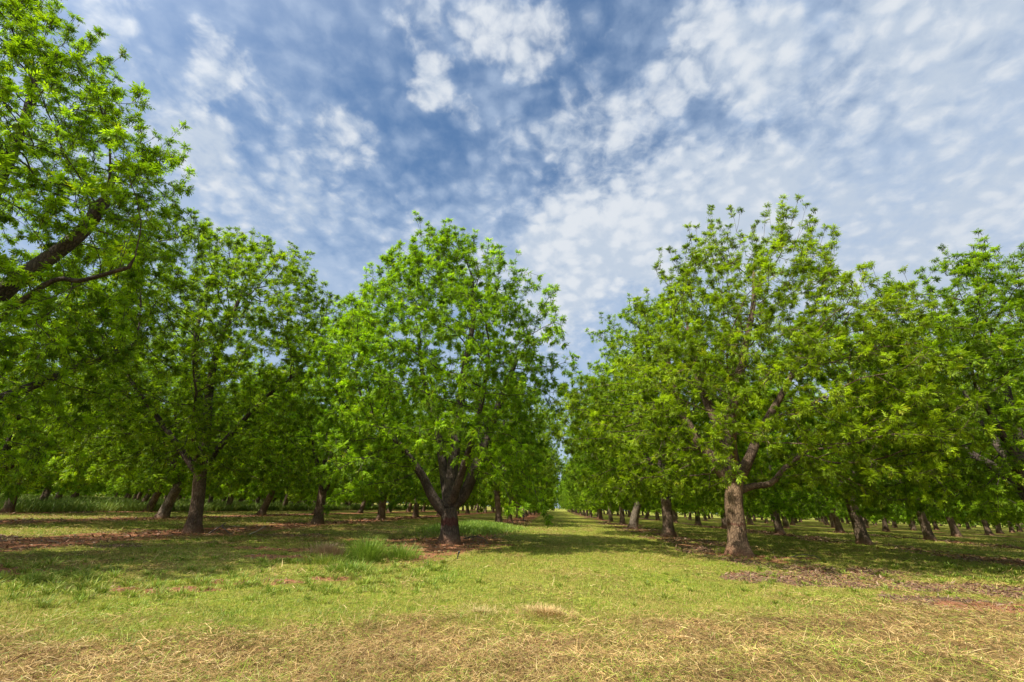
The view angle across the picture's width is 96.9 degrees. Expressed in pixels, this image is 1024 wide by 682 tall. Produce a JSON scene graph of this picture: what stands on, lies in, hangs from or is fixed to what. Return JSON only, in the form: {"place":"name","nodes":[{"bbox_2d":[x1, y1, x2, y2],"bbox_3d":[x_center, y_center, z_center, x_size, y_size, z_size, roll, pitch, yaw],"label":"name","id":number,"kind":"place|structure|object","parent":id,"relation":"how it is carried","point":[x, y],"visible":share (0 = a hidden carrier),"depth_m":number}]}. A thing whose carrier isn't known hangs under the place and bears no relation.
{"place":"outdoors","nodes":[
{"label":"outdoors","id":0,"kind":"place"},
{"bbox_2d":[0,494,1023,681],"bbox_3d":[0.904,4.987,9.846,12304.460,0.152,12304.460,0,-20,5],"label":"ground","id":1,"kind":"structure","parent":0,"point":[812,524],"depth_m":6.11},
{"bbox_2d":[0,383,121,502],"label":"pecan tree","id":2,"kind":"object","parent":1,"relation":"on","point":[46,491],"visible":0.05,"depth_m":39.46},
{"bbox_2d":[0,331,131,512],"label":"pecan tree","id":3,"kind":"object","parent":1,"relation":"on","point":[11,505],"visible":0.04,"depth_m":28.89},
{"bbox_2d":[44,446,114,499],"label":"pecan tree","id":4,"kind":"object","parent":1,"relation":"on","point":[57,495],"visible":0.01,"depth_m":49.24},
{"bbox_2d":[52,463,123,497],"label":"pecan tree","id":5,"kind":"object","parent":1,"relation":"on","point":[75,494],"visible":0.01,"depth_m":60.60},
{"bbox_2d":[0,271,177,491],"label":"pecan tree","id":6,"kind":"object","parent":1,"relation":"on","point":[5,465],"visible":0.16,"depth_m":20.34},
{"bbox_2d":[0,0,215,503],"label":"pecan tree","id":7,"kind":"object","parent":1,"relation":"on","point":[52,63],"visible":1,"depth_m":11.23},
{"bbox_2d":[116,442,169,500],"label":"pecan tree","id":8,"kind":"object","parent":1,"relation":"on","point":[139,495],"visible":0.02,"depth_m":58.41},
{"bbox_2d":[103,405,190,501],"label":"pecan tree","id":9,"kind":"object","parent":1,"relation":"on","point":[146,497],"visible":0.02,"depth_m":48.24},
{"bbox_2d":[90,376,235,511],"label":"pecan tree","id":10,"kind":"object","parent":1,"relation":"on","point":[154,498],"visible":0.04,"depth_m":37.76},
{"bbox_2d":[151,488,213,499],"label":"pecan tree","id":11,"kind":"object","parent":1,"relation":"on","point":[179,497],"visible":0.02,"depth_m":77.83},
{"bbox_2d":[87,317,286,517],"bbox_3d":[-20.386,4.746,29.393,11.276,13.050,11.617,0,-20,5],"label":"pecan tree","id":12,"kind":"object","parent":1,"relation":"on","point":[165,509],"visible":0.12,"depth_m":27.81},
{"bbox_2d":[18,207,356,532],"bbox_3d":[-12.762,0.885,19.707,11.206,14.057,11.348,0,-20,5],"label":"pecan tree","id":13,"kind":"object","parent":1,"relation":"on","point":[201,430],"visible":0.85,"depth_m":17.74},
{"bbox_2d":[167,485,254,502],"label":"pecan tree","id":14,"kind":"object","parent":1,"relation":"on","point":[210,499],"depth_m":57.81},
{"bbox_2d":[209,523,237,533],"bbox_3d":[-10.921,7.154,17.308,1.117,0.425,0.438,0,-20,5],"label":"fallen branch","id":15,"kind":"object","parent":1,"relation":"on","point":[222,525],"visible":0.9,"depth_m":17.24},
{"bbox_2d":[208,489,264,501],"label":"pecan tree","id":16,"kind":"object","parent":1,"relation":"on","point":[240,499],"visible":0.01,"depth_m":77.53},
{"bbox_2d":[180,406,295,505],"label":"pecan tree","id":17,"kind":"object","parent":1,"relation":"on","point":[230,500],"visible":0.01,"depth_m":47.50},
{"bbox_2d":[223,490,290,503],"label":"pecan tree","id":18,"kind":"object","parent":1,"relation":"on","point":[257,500],"visible":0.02,"depth_m":66.81},
{"bbox_2d":[0,492,563,540],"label":"tall grass","id":19,"kind":"structure","parent":1,"relation":"on","point":[33,503],"depth_m":36.80},
{"bbox_2d":[217,375,346,515],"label":"pecan tree","id":20,"kind":"object","parent":1,"relation":"on","point":[265,505],"visible":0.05,"depth_m":37.44},
{"bbox_2d":[266,462,314,505],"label":"pecan tree","id":21,"kind":"object","parent":1,"relation":"on","point":[286,500],"visible":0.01,"depth_m":56.62},
{"bbox_2d":[228,304,423,523],"bbox_3d":[-11.270,4.574,29.359,12.266,13.790,12.174,-7,-22,23],"label":"pecan tree","id":22,"kind":"object","parent":1,"relation":"on","point":[322,496],"visible":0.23,"depth_m":26.87},
{"bbox_2d":[302,540,349,555],"bbox_3d":[-4.848,5.410,11.946,1.302,0.396,1.249,0,-20,5],"label":"dry grass tuft","id":23,"kind":"object","parent":1,"relation":"on","point":[330,549],"visible":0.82,"depth_m":11.84},
{"bbox_2d":[300,549,353,565],"bbox_3d":[-4.129,4.725,9.930,1.311,0.357,1.228,0,-20,5],"label":"weed clump","id":24,"kind":"object","parent":1,"relation":"on","point":[324,561],"visible":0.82,"depth_m":9.84},
{"bbox_2d":[284,404,372,513],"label":"pecan tree","id":25,"kind":"object","parent":1,"relation":"on","point":[290,496],"visible":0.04,"depth_m":45.94},
{"bbox_2d":[325,491,370,506],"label":"pecan tree","id":26,"kind":"object","parent":1,"relation":"on","point":[349,504],"visible":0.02,"depth_m":75.29},
{"bbox_2d":[321,556,377,573],"bbox_3d":[-3.163,4.391,8.938,1.247,0.337,1.280,0,-20,5],"label":"weed clump","id":27,"kind":"object","parent":1,"relation":"on","point":[345,566],"visible":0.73,"depth_m":8.80},
{"bbox_2d":[333,533,397,563],"bbox_3d":[-3.409,4.803,10.652,1.716,0.736,1.679,0,-20,5],"label":"weed clump","id":28,"kind":"object","parent":1,"relation":"on","point":[367,551],"visible":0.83,"depth_m":10.49},
{"bbox_2d":[336,432,399,512],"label":"pecan tree","id":29,"kind":"object","parent":1,"relation":"on","point":[361,509],"visible":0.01,"depth_m":56.00},
{"bbox_2d":[306,396,458,519],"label":"pecan tree","id":30,"kind":"object","parent":1,"relation":"on","point":[420,460],"visible":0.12,"depth_m":36.08},
{"bbox_2d":[375,542,431,561],"bbox_3d":[-2.698,5.110,11.083,1.580,0.497,1.529,0,-20,5],"label":"weed clump","id":31,"kind":"object","parent":1,"relation":"on","point":[401,553],"visible":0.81,"depth_m":10.90},
{"bbox_2d":[404,453,430,511],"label":"pecan tree","id":32,"kind":"object","parent":1,"relation":"on","point":[409,508],"visible":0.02,"depth_m":74.61},
{"bbox_2d":[365,391,470,517],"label":"pecan tree","id":33,"kind":"object","parent":1,"relation":"on","point":[415,511],"visible":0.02,"depth_m":45.23},
{"bbox_2d":[299,209,580,544],"bbox_3d":[-3.059,1.057,18.808,11.963,13.697,12.135,0,-20,5],"label":"pecan tree","id":34,"kind":"object","parent":1,"relation":"on","point":[455,491],"visible":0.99,"depth_m":16.35},
{"bbox_2d":[411,458,480,515],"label":"pecan tree","id":35,"kind":"object","parent":1,"relation":"on","point":[437,514],"depth_m":54.65},
{"bbox_2d":[465,494,492,513],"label":"pecan tree","id":36,"kind":"object","parent":1,"relation":"on","point":[467,511],"depth_m":73.42},
{"bbox_2d":[449,602,509,617],"bbox_3d":[-0.407,3.508,5.915,0.838,0.112,0.850,0,-20,5],"label":"dry grass tuft","id":37,"kind":"object","parent":1,"relation":"on","point":[479,609],"visible":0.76,"depth_m":5.93},
{"bbox_2d":[469,497,493,512],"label":"pecan tree","id":38,"kind":"object","parent":1,"relation":"on","point":[478,505],"visible":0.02,"depth_m":83.33},
{"bbox_2d":[442,371,565,523],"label":"pecan tree","id":39,"kind":"object","parent":1,"relation":"on","point":[496,498],"visible":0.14,"depth_m":35.62},
{"bbox_2d":[0,512,1023,681],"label":"mown hay","id":40,"kind":"object","parent":1,"relation":"on","point":[575,652],"visible":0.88,"depth_m":4.60},
{"bbox_2d":[0,510,1023,613],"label":"leaf litter","id":41,"kind":"object","parent":1,"relation":"on","point":[784,577],"visible":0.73,"depth_m":14.67},
{"bbox_2d":[0,489,1023,528],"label":"orchard","id":42,"kind":"object","parent":1,"relation":"on","point":[120,495],"visible":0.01,"depth_m":120.55},
{"bbox_2d":[470,382,565,520],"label":"pecan tree","id":43,"kind":"object","parent":1,"relation":"on","point":[551,456],"visible":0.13,"depth_m":45.64},
{"bbox_2d":[488,435,558,518],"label":"pecan tree","id":44,"kind":"object","parent":1,"relation":"on","point":[518,517],"visible":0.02,"depth_m":54.23},
{"bbox_2d":[500,420,566,516],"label":"pecan tree","id":45,"kind":"object","parent":1,"relation":"on","point":[550,506],"visible":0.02,"depth_m":63.53},
{"bbox_2d":[528,468,562,514],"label":"pecan tree","id":46,"kind":"object","parent":1,"relation":"on","point":[554,491],"visible":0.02,"depth_m":82.91},
{"bbox_2d":[513,601,578,623],"bbox_3d":[0.447,3.500,5.888,0.945,0.182,0.940,0,-20,5],"label":"dry grass tuft","id":47,"kind":"object","parent":1,"relation":"on","point":[548,610],"visible":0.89,"depth_m":5.85},
{"bbox_2d":[558,487,577,513],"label":"pecan tree","id":48,"kind":"object","parent":1,"relation":"on","point":[565,499],"visible":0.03,"depth_m":129.24},
{"bbox_2d":[560,460,581,514],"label":"pecan tree","id":49,"kind":"object","parent":1,"relation":"on","point":[566,490],"visible":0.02,"depth_m":111.62},
{"bbox_2d":[560,475,589,515],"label":"pecan tree","id":50,"kind":"object","parent":1,"relation":"on","point":[568,503],"visible":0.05,"depth_m":100.34},
{"bbox_2d":[563,472,605,517],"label":"pecan tree","id":51,"kind":"object","parent":1,"relation":"on","point":[577,494],"visible":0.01,"depth_m":72.70},
{"bbox_2d":[566,483,603,515],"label":"pecan tree","id":52,"kind":"object","parent":1,"relation":"on","point":[586,513],"visible":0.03,"depth_m":90.52},
{"bbox_2d":[567,486,607,516],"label":"pecan tree","id":53,"kind":"object","parent":1,"relation":"on","point":[590,514],"visible":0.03,"depth_m":80.60},
{"bbox_2d":[561,457,617,519],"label":"pecan tree","id":54,"kind":"object","parent":1,"relation":"on","point":[575,499],"visible":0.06,"depth_m":63.55},
{"bbox_2d":[568,427,640,521],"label":"pecan tree","id":55,"kind":"object","parent":1,"relation":"on","point":[610,517],"visible":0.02,"depth_m":54.38},
{"bbox_2d":[571,423,656,524],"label":"pecan tree","id":56,"kind":"object","parent":1,"relation":"on","point":[622,517],"visible":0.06,"depth_m":43.94},
{"bbox_2d":[562,369,707,528],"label":"pecan tree","id":57,"kind":"object","parent":1,"relation":"on","point":[634,520],"visible":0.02,"depth_m":34.28},
{"bbox_2d":[628,508,648,518],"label":"pecan tree","id":58,"kind":"object","parent":1,"relation":"on","point":[646,515],"depth_m":79.96},
{"bbox_2d":[640,482,660,520],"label":"pecan tree","id":59,"kind":"object","parent":1,"relation":"on","point":[657,515],"visible":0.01,"depth_m":71.18},
{"bbox_2d":[552,289,771,536],"bbox_3d":[9.077,4.116,27.641,13.294,14.708,13.394,11,-22,-23],"label":"pecan tree","id":60,"kind":"object","parent":1,"relation":"on","point":[668,529],"visible":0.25,"depth_m":26.11},
{"bbox_2d":[644,491,689,522],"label":"pecan tree","id":61,"kind":"object","parent":1,"relation":"on","point":[674,517],"visible":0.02,"depth_m":61.25},
{"bbox_2d":[649,456,717,524],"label":"pecan tree","id":62,"kind":"object","parent":1,"relation":"on","point":[697,520],"visible":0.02,"depth_m":51.86},
{"bbox_2d":[675,509,707,519],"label":"pecan tree","id":63,"kind":"object","parent":1,"relation":"on","point":[690,517],"depth_m":88.18},
{"bbox_2d":[679,509,717,520],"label":"pecan tree","id":64,"kind":"object","parent":1,"relation":"on","point":[704,518],"visible":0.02,"depth_m":78.92},
{"bbox_2d":[670,409,778,528],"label":"pecan tree","id":65,"kind":"object","parent":1,"relation":"on","point":[724,522],"visible":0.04,"depth_m":42.35},
{"bbox_2d":[701,506,751,515],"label":"pecan tree","id":66,"kind":"object","parent":1,"relation":"on","point":[706,512],"depth_m":70.43},
{"bbox_2d":[715,501,768,524],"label":"pecan tree","id":67,"kind":"object","parent":1,"relation":"on","point":[749,521],"visible":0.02,"depth_m":60.29},
{"bbox_2d":[693,378,842,534],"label":"pecan tree","id":68,"kind":"object","parent":1,"relation":"on","point":[778,527],"visible":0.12,"depth_m":33.47},
{"bbox_2d":[757,511,785,522],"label":"pecan tree","id":69,"kind":"object","parent":1,"relation":"on","point":[766,520],"visible":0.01,"depth_m":78.11},
{"bbox_2d":[548,193,1011,556],"bbox_3d":[8.525,0.944,17.779,14.326,13.933,13.798,0,-20,5],"label":"pecan tree","id":70,"kind":"object","parent":1,"relation":"on","point":[729,468],"visible":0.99,"depth_m":14.59},
{"bbox_2d":[744,432,826,527],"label":"pecan tree","id":71,"kind":"object","parent":1,"relation":"on","point":[785,521],"visible":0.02,"depth_m":51.21},
{"bbox_2d":[760,510,815,524],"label":"pecan tree","id":72,"kind":"object","parent":1,"relation":"on","point":[792,522],"visible":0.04,"depth_m":69.00},
{"bbox_2d":[790,500,847,527],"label":"pecan tree","id":73,"kind":"object","parent":1,"relation":"on","point":[831,519],"depth_m":59.65},
{"bbox_2d":[773,416,881,532],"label":"pecan tree","id":74,"kind":"object","parent":1,"relation":"on","point":[835,514],"visible":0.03,"depth_m":42.05},
{"bbox_2d":[814,511,847,524],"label":"pecan tree","id":75,"kind":"object","parent":1,"relation":"on","point":[826,522],"visible":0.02,"depth_m":77.30},
{"bbox_2d":[820,504,894,527],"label":"pecan tree","id":76,"kind":"object","parent":1,"relation":"on","point":[865,523],"visible":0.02,"depth_m":67.74},
{"bbox_2d":[737,311,990,544],"bbox_3d":[18.363,4.609,26.406,13.124,13.577,12.657,0,-20,5],"label":"pecan tree","id":77,"kind":"object","parent":1,"relation":"on","point":[861,534],"visible":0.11,"depth_m":24.47},
{"bbox_2d":[828,454,928,531],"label":"pecan tree","id":78,"kind":"object","parent":1,"relation":"on","point":[885,528],"visible":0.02,"depth_m":50.02},
{"bbox_2d":[869,512,918,527],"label":"pecan tree","id":79,"kind":"object","parent":1,"relation":"on","point":[894,525],"depth_m":75.62},
{"bbox_2d":[797,229,1023,521],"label":"pecan tree","id":80,"kind":"object","parent":1,"relation":"on","point":[1005,407],"visible":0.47,"depth_m":14.93},
{"bbox_2d":[818,365,1009,539],"bbox_3d":[29.283,8.069,34.428,12.608,13.219,12.158,-1,-20,8],"label":"pecan tree","id":81,"kind":"object","parent":1,"relation":"on","point":[927,532],"visible":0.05,"depth_m":32.19},
{"bbox_2d":[879,512,951,530],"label":"pecan tree","id":82,"kind":"object","parent":1,"relation":"on","point":[912,525],"visible":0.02,"depth_m":58.47},
{"bbox_2d":[904,500,945,529],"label":"pecan tree","id":83,"kind":"object","parent":1,"relation":"on","point":[935,525],"depth_m":66.99},
{"bbox_2d":[891,482,1011,536],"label":"pecan tree","id":84,"kind":"object","parent":1,"relation":"on","point":[954,529],"visible":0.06,"depth_m":41.34},
{"bbox_2d":[943,519,970,528],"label":"pecan tree","id":85,"kind":"object","parent":1,"relation":"on","point":[967,525],"depth_m":83.62},
{"bbox_2d":[932,487,1013,535],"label":"pecan tree","id":86,"kind":"object","parent":1,"relation":"on","point":[986,527],"visible":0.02,"depth_m":49.12},
{"bbox_2d":[928,319,1023,522],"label":"pecan tree","id":87,"kind":"object","parent":1,"relation":"on","point":[1006,510],"visible":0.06,"depth_m":25.40},
{"bbox_2d":[954,513,1004,533],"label":"pecan tree","id":88,"kind":"object","parent":1,"relation":"on","point":[998,529],"depth_m":57.49},
{"bbox_2d":[966,514,1015,532],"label":"pecan tree","id":89,"kind":"object","parent":1,"relation":"on","point":[1011,529],"depth_m":65.98},
{"bbox_2d":[977,425,1023,529],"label":"pecan tree","id":90,"kind":"object","parent":1,"relation":"on","point":[998,521],"visible":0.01,"depth_m":34.34},
{"bbox_2d":[999,522,1023,531],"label":"pecan tree","id":91,"kind":"object","parent":1,"relation":"on","point":[1020,528],"depth_m":74.33},
{"bbox_2d":[0,0,1023,513],"label":"sky","id":92,"kind":"structure","parent":0,"point":[582,138]}
]}

